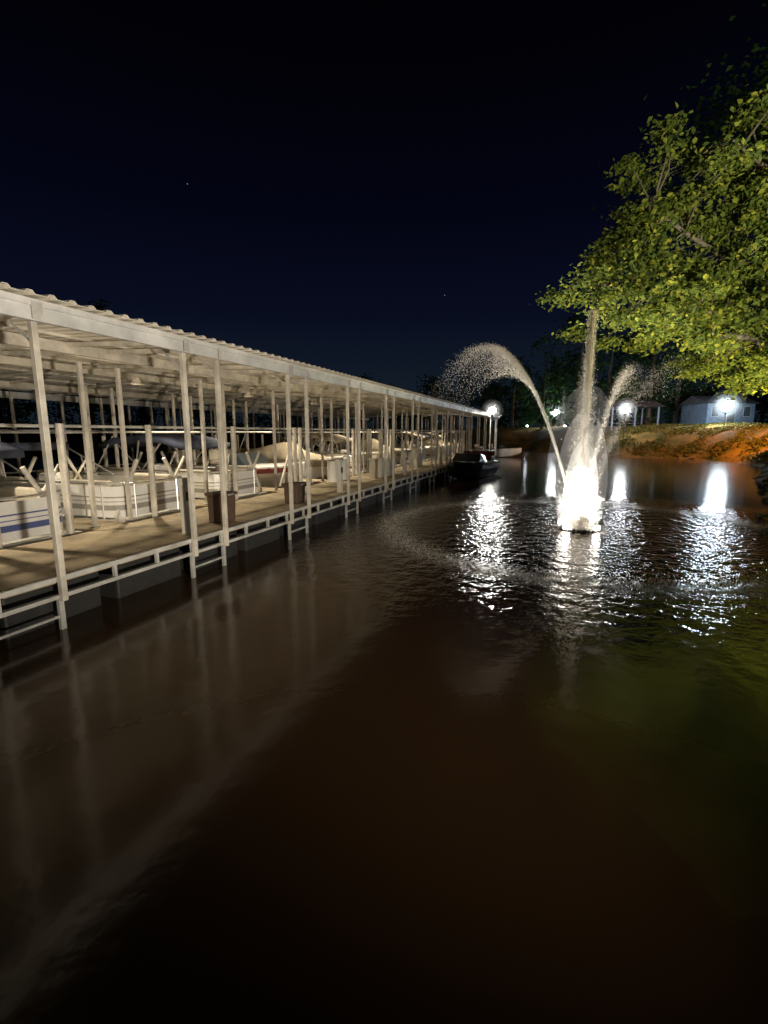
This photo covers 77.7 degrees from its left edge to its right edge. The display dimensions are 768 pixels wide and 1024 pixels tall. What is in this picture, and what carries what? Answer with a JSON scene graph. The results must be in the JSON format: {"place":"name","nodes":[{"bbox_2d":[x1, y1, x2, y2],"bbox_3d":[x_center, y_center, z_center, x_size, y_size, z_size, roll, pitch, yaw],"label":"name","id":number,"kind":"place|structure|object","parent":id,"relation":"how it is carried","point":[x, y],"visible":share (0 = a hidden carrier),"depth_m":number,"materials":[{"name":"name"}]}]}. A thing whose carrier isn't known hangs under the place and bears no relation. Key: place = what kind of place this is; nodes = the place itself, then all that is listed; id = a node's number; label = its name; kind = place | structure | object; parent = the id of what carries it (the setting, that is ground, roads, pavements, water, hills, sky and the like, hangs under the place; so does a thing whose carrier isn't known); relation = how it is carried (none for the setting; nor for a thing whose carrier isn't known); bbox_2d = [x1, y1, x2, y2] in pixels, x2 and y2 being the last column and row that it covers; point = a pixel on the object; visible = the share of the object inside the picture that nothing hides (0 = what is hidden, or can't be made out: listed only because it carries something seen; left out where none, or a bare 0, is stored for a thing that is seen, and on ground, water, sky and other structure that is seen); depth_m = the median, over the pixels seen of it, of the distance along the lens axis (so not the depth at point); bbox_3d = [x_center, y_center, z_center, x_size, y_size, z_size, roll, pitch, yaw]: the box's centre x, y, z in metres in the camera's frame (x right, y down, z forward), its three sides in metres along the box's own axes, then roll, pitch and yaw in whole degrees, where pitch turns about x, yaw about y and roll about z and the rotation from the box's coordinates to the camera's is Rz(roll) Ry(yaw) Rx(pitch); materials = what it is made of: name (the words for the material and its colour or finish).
{"place":"outdoors","nodes":[
{"label":"outdoors","id":0,"kind":"place"},
{"bbox_2d":[327,461,336,481],"bbox_3d":[-1.722,-1.380,16.152,0.419,0.700,0.419,0,10,0],"label":"white drum","id":1,"kind":"object","parent":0,"point":[331,471],"visible":0.67,"depth_m":15.98,"materials":[{"name":"white plastic"}]},
{"bbox_2d":[342,459,346,479],"bbox_3d":[-1.442,-1.504,16.891,0.419,0.700,0.419,0,10,0],"label":"white drum","id":2,"kind":"object","parent":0,"point":[344,469],"visible":0.25,"depth_m":16.72,"materials":[{"name":"white plastic"}]},
{"bbox_2d":[0,450,767,1023],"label":"lake water","id":3,"kind":"structure","parent":0,"point":[356,768],"depth_m":3.26,"materials":[{"name":"black liquid"}]},
{"bbox_2d":[0,441,82,548],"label":"pontoon boat","id":4,"kind":"object","parent":3,"relation":"on","point":[24,516],"visible":0.65,"depth_m":7.58,"materials":[{"name":"metal"}]},
{"bbox_2d":[0,442,196,521],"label":"pontoon boat","id":5,"kind":"object","parent":3,"relation":"on","point":[110,495],"visible":0.42,"depth_m":9.73,"materials":[{"name":"metal"}]},
{"bbox_2d":[75,433,267,499],"bbox_3d":[-6.287,-1.097,13.554,5.900,2.330,2.000,3,10,19],"label":"pontoon boat","id":6,"kind":"object","parent":3,"relation":"on","point":[247,483],"visible":0.35,"depth_m":12.71,"materials":[{"name":"metal"}]},
{"bbox_2d":[164,449,304,487],"bbox_3d":[-5.177,-1.411,16.275,5.650,1.450,1.932,4,10,20],"label":"motor boat","id":7,"kind":"object","parent":3,"relation":"on","point":[265,474],"visible":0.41,"depth_m":15.36,"materials":[{"name":"plastic"}]},
{"bbox_2d":[0,282,501,639],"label":"covered boat dock","id":8,"kind":"object","parent":3,"relation":"on","point":[49,343],"visible":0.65,"depth_m":9.41,"materials":[{"name":"metal"}]},
{"bbox_2d":[176,477,190,533],"bbox_3d":[-3.258,-0.103,7.854,0.156,0.920,0.200,4,10,20],"label":"power pedestal","id":9,"kind":"object","parent":8,"relation":"on","point":[182,483],"visible":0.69,"depth_m":7.78,"materials":[{"name":"plastic"}]},
{"bbox_2d":[204,490,236,522],"bbox_3d":[-3.020,-0.096,8.902,0.440,0.560,0.440,4,10,20],"label":"trash bin","id":10,"kind":"object","parent":8,"relation":"on","point":[214,506],"visible":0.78,"depth_m":8.77,"materials":[{"name":"plastic"}]},
{"bbox_2d":[282,482,306,503],"bbox_3d":[-2.110,-0.458,11.311,0.440,0.480,0.460,4,10,20],"label":"trash bin","id":11,"kind":"object","parent":8,"relation":"on","point":[298,492],"visible":0.77,"depth_m":11.17,"materials":[{"name":"plastic"}]},
{"bbox_2d":[335,459,342,492],"bbox_3d":[-1.228,-1.000,13.214,0.156,0.920,0.200,4,10,20],"label":"power pedestal","id":12,"kind":"object","parent":8,"relation":"on","point":[339,463],"visible":1,"depth_m":13.15,"materials":[{"name":"plastic"}]},
{"bbox_2d":[368,458,387,477],"bbox_3d":[-0.204,-1.626,17.593,0.580,0.710,0.660,4,10,20],"label":"dock box","id":13,"kind":"object","parent":8,"relation":"on","point":[376,467],"visible":0.82,"depth_m":17.34,"materials":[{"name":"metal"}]},
{"bbox_2d":[387,458,396,475],"bbox_3d":[0.111,-1.740,18.429,0.580,0.660,0.760,4,10,20],"label":"dock box","id":14,"kind":"object","parent":8,"relation":"on","point":[389,466],"visible":0.42,"depth_m":18.10,"materials":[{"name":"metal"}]},
{"bbox_2d":[402,451,406,474],"bbox_3d":[0.802,-1.897,18.574,0.156,0.920,0.200,4,10,20],"label":"power pedestal","id":15,"kind":"object","parent":8,"relation":"on","point":[404,453],"visible":1,"depth_m":18.51,"materials":[{"name":"plastic"}]},
{"bbox_2d":[408,453,423,466],"bbox_3d":[1.545,-2.516,23.061,0.580,0.660,0.860,4,10,20],"label":"dock box","id":16,"kind":"object","parent":8,"relation":"on","point":[415,459],"visible":0.76,"depth_m":22.75,"materials":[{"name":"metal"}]},
{"bbox_2d":[439,447,442,465],"bbox_3d":[2.867,-2.809,24.027,0.156,0.920,0.200,4,10,20],"label":"power pedestal","id":17,"kind":"object","parent":8,"relation":"on","point":[440,455],"visible":1,"depth_m":23.96,"materials":[{"name":"plastic"}]},
{"bbox_2d":[437,449,449,460],"bbox_3d":[3.540,-3.397,28.328,0.580,0.660,0.860,4,10,20],"label":"dock box","id":18,"kind":"object","parent":8,"relation":"on","point":[444,455],"visible":0.6,"depth_m":27.98,"materials":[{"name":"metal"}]},
{"bbox_2d":[489,407,495,450],"bbox_3d":[8.028,-6.049,35.603,1.600,4.580,1.600,0,10,0],"label":"dock lamp","id":19,"kind":"object","parent":8,"relation":"attached to","point":[492,409],"visible":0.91,"depth_m":35.43,"materials":[{"name":"glass"}]},
{"bbox_2d":[210,442,343,478],"bbox_3d":[-4.328,-1.959,18.942,5.932,1.662,2.121,3,10,19],"label":"motor boat","id":20,"kind":"object","parent":3,"relation":"on","point":[315,461],"visible":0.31,"depth_m":17.90,"materials":[{"name":"plastic"}]},
{"bbox_2d":[280,433,365,472],"bbox_3d":[-3.240,-2.457,21.677,5.900,2.330,2.000,4,10,21],"label":"pontoon boat","id":21,"kind":"object","parent":3,"relation":"on","point":[337,438],"visible":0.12,"depth_m":20.60,"materials":[{"name":"metal"}]},
{"bbox_2d":[313,438,400,467],"bbox_3d":[-2.082,-2.776,24.315,5.900,2.089,2.000,4,10,21],"label":"pontoon boat","id":22,"kind":"object","parent":3,"relation":"on","point":[375,454],"visible":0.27,"depth_m":23.53,"materials":[{"name":"metal"}]},
{"bbox_2d":[314,439,410,463],"bbox_3d":[-1.243,-3.311,27.017,5.932,1.662,2.121,4,10,20],"label":"motor boat","id":23,"kind":"object","parent":3,"relation":"on","point":[375,442],"visible":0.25,"depth_m":26.10,"materials":[{"name":"plastic"}]},
{"bbox_2d":[361,436,428,460],"bbox_3d":[-0.130,-3.677,29.700,5.900,2.089,2.000,4,10,21],"label":"pontoon boat","id":24,"kind":"object","parent":3,"relation":"on","point":[423,451],"visible":0.12,"depth_m":29.02,"materials":[{"name":"metal"}]},
{"bbox_2d":[378,433,433,458],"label":"pontoon boat","id":25,"kind":"object","parent":3,"relation":"on","point":[428,448],"visible":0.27,"depth_m":31.16,"materials":[{"name":"metal"}]},
{"bbox_2d":[396,433,445,448],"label":"pontoon boat","id":26,"kind":"object","parent":3,"relation":"on","point":[428,436],"visible":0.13,"depth_m":34.05,"materials":[{"name":"metal"}]},
{"bbox_2d":[398,433,454,454],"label":"pontoon boat","id":27,"kind":"object","parent":3,"relation":"on","point":[440,436],"visible":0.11,"depth_m":36.95,"materials":[{"name":"metal"}]},
{"bbox_2d":[398,438,460,450],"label":"motor boat","id":28,"kind":"object","parent":3,"relation":"on","point":[426,440],"visible":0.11,"depth_m":39.56,"materials":[{"name":"plastic"}]},
{"bbox_2d":[448,450,500,479],"bbox_3d":[4.521,-2.411,24.554,1.932,1.450,5.650,5,11,27],"label":"motor boat","id":29,"kind":"object","parent":3,"relation":"on","point":[472,464],"visible":1,"depth_m":23.50,"materials":[{"name":"plastic"}]},
{"bbox_2d":[470,444,521,456],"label":"motor boat","id":30,"kind":"object","parent":3,"relation":"on","point":[502,451],"visible":0.54,"depth_m":43.96,"materials":[{"name":"plastic"}]},
{"bbox_2d":[379,309,767,604],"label":"floating fountain","id":31,"kind":"object","parent":3,"relation":"on","point":[579,518],"visible":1,"depth_m":11.03,"materials":[{"name":"liquid"}]},
{"bbox_2d":[0,0,767,430],"label":"sky","id":32,"kind":"structure","parent":0,"point":[386,189],"materials":[{"name":"black"}]},
{"bbox_2d":[6,424,767,519],"bbox_3d":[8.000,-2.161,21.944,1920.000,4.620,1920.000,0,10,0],"label":"ground","id":33,"kind":"structure","parent":0,"point":[535,439],"depth_m":49.47,"materials":[{"name":"brown plant"}]},
{"bbox_2d":[0,298,767,455],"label":"distant trees","id":34,"kind":"object","parent":33,"relation":"on","point":[557,374],"visible":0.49,"depth_m":61.44,"materials":[{"name":"green plant"}]},
{"bbox_2d":[621,406,629,439],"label":"street lamp","id":35,"kind":"object","parent":33,"relation":"on","point":[624,408],"visible":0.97,"depth_m":46.49,"materials":[{"name":"glass"}]},
{"bbox_2d":[593,401,665,429],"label":"picnic pavilion","id":36,"kind":"structure","parent":33,"relation":"on","point":[641,405],"depth_m":50.72,"materials":[{"name":"paint"}]},
{"bbox_2d":[529,84,767,399],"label":"oak tree","id":37,"kind":"object","parent":33,"relation":"on","point":[675,290],"visible":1,"depth_m":11.75,"materials":[{"name":"green plant"}]},
{"bbox_2d":[553,450,767,532],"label":"shore rocks","id":38,"kind":"object","parent":33,"relation":"on","point":[761,515],"visible":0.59,"depth_m":21.13,"materials":[{"name":"brown stone"}]},
{"bbox_2d":[568,422,767,462],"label":"bank grass","id":39,"kind":"structure","parent":33,"relation":"on","point":[746,425],"depth_m":43.63,"materials":[{"name":"green plant"}]},
{"bbox_2d":[591,0,767,340],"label":"shore tree","id":40,"kind":"object","parent":33,"relation":"on","point":[763,82],"visible":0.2,"depth_m":21.35,"materials":[{"name":"green plant"}]},
{"bbox_2d":[677,396,761,424],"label":"lakeside cottage","id":41,"kind":"structure","parent":33,"relation":"on","point":[693,411],"depth_m":48.68,"materials":[{"name":"paint"}]},
{"bbox_2d":[712,406,750,422],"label":"windows and door","id":42,"kind":"structure","parent":41,"relation":"in","point":[715,410],"depth_m":48.49,"materials":[{"name":"white glass"}]},
{"bbox_2d":[719,402,732,425],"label":"flood lamp","id":43,"kind":"object","parent":33,"relation":"on","point":[725,406],"visible":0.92,"depth_m":44.00,"materials":[{"name":"glass"}]}
]}

